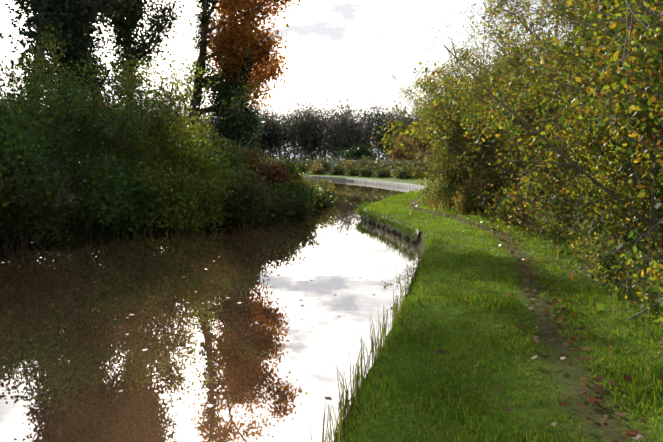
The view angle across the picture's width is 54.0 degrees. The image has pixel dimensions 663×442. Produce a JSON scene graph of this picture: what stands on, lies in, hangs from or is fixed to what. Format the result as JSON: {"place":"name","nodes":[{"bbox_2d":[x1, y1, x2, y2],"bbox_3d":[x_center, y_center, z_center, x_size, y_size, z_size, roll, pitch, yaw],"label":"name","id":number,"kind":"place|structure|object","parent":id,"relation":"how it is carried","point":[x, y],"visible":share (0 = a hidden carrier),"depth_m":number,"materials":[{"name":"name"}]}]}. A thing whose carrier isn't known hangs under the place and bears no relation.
{"place":"outdoors","nodes":[
{"label":"outdoors","id":0,"kind":"place"},
{"bbox_2d":[0,179,419,441],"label":"water","id":1,"kind":"structure","parent":0,"point":[80,359],"depth_m":7.88,"materials":[{"name":"brown liquid"}]},
{"bbox_2d":[0,220,374,410],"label":"floating leaves","id":2,"kind":"object","parent":1,"relation":"on","point":[209,405],"visible":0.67,"depth_m":8.37,"materials":[{"name":"brown plant"}]},
{"bbox_2d":[0,170,662,441],"bbox_3d":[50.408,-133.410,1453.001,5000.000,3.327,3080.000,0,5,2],"label":"ground","id":3,"kind":"structure","parent":0,"point":[597,412],"depth_m":5.42,"materials":[{"name":"green plant"}]},
{"bbox_2d":[14,0,106,192],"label":"ivy tree","id":4,"kind":"object","parent":3,"relation":"on","point":[64,61],"depth_m":24.56,"materials":[{"name":"green plant"}]},
{"bbox_2d":[4,0,119,190],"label":"ivy tree","id":5,"kind":"object","parent":3,"relation":"on","point":[12,9],"depth_m":27.13,"materials":[{"name":"green plant"}]},
{"bbox_2d":[0,0,145,175],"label":"ivy tree","id":6,"kind":"object","parent":3,"relation":"on","point":[51,7],"depth_m":21.56,"materials":[{"name":"green plant"}]},
{"bbox_2d":[14,0,155,173],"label":"ivy tree","id":7,"kind":"object","parent":3,"relation":"on","point":[85,49],"depth_m":24.25,"materials":[{"name":"green plant"}]},
{"bbox_2d":[96,0,187,131],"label":"ivy tree","id":8,"kind":"object","parent":3,"relation":"on","point":[140,42],"depth_m":29.59,"materials":[{"name":"green plant"}]},
{"bbox_2d":[0,12,342,249],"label":"shrubs","id":9,"kind":"object","parent":3,"relation":"on","point":[292,186],"depth_m":17.93,"materials":[{"name":"green plant"}]},
{"bbox_2d":[197,26,267,147],"bbox_3d":[-4.942,-5.323,32.284,3.605,8.439,3.650,0,5,2],"label":"tree","id":10,"kind":"object","parent":3,"relation":"on","point":[222,85],"depth_m":31.83,"materials":[{"name":"green plant"}]},
{"bbox_2d":[206,87,268,161],"bbox_3d":[-5.203,-4.535,33.924,3.761,6.780,4.032,0,5,2],"label":"small ivy","id":11,"kind":"object","parent":3,"relation":"on","point":[253,121],"depth_m":33.97,"materials":[{"name":"green plant"}]},
{"bbox_2d":[172,0,304,177],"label":"tree","id":12,"kind":"object","parent":3,"relation":"on","point":[240,27],"depth_m":32.49,"materials":[{"name":"orange plant"}]},
{"bbox_2d":[2,90,528,160],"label":"wood","id":13,"kind":"object","parent":3,"relation":"on","point":[331,135],"depth_m":181.93,"materials":[{"name":"plant"}]},
{"bbox_2d":[275,160,432,169],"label":"hedge","id":14,"kind":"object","parent":3,"relation":"on","point":[331,162],"depth_m":77.44,"materials":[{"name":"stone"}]},
{"bbox_2d":[261,133,451,180],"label":"scrub","id":15,"kind":"object","parent":3,"relation":"on","point":[397,170],"depth_m":68.47,"materials":[{"name":"green plant"}]},
{"bbox_2d":[295,245,423,441],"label":"reeds","id":16,"kind":"object","parent":3,"relation":"on","point":[356,378],"visible":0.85,"depth_m":5.34,"materials":[{"name":"green plant"}]},
{"bbox_2d":[305,176,426,189],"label":"coping","id":17,"kind":"object","parent":3,"relation":"on","point":[400,184],"visible":0.23,"depth_m":55.81,"materials":[{"name":"grey concrete"}]},
{"bbox_2d":[354,201,416,238],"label":"grass","id":18,"kind":"structure","parent":3,"relation":"on","point":[408,229],"depth_m":18.36,"materials":[{"name":"green plant"}]},
{"bbox_2d":[362,207,418,240],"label":"bulge wall","id":19,"kind":"structure","parent":3,"relation":"on","point":[391,229],"depth_m":18.21,"materials":[{"name":"stone"}]},
{"bbox_2d":[340,186,662,441],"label":"grass","id":20,"kind":"structure","parent":3,"relation":"on","point":[394,337],"depth_m":5.83,"materials":[{"name":"green plant"}]},
{"bbox_2d":[349,199,661,441],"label":"fallen leaves","id":21,"kind":"object","parent":3,"relation":"on","point":[636,434],"visible":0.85,"depth_m":5.94,"materials":[{"name":"brown plant"}]},
{"bbox_2d":[371,0,662,353],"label":"hedge","id":22,"kind":"object","parent":3,"relation":"on","point":[629,109],"depth_m":8.31,"materials":[{"name":"green plant"}]},
{"bbox_2d":[413,177,655,358],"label":"dry grass","id":23,"kind":"structure","parent":3,"relation":"on","point":[429,199],"depth_m":19.37,"materials":[{"name":"plant"}]},
{"bbox_2d":[491,1,584,83],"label":"hedge tree","id":24,"kind":"object","parent":3,"relation":"on","point":[547,36],"depth_m":28.52,"materials":[{"name":"green plant"}]},
{"bbox_2d":[529,0,585,37],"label":"hedge tree","id":25,"kind":"object","parent":3,"relation":"on","point":[545,17],"depth_m":15.63,"materials":[{"name":"green plant"}]},
{"bbox_2d":[0,0,662,159],"label":"sky","id":26,"kind":"structure","parent":0,"point":[342,50],"materials":[{"name":"white"}]}
]}

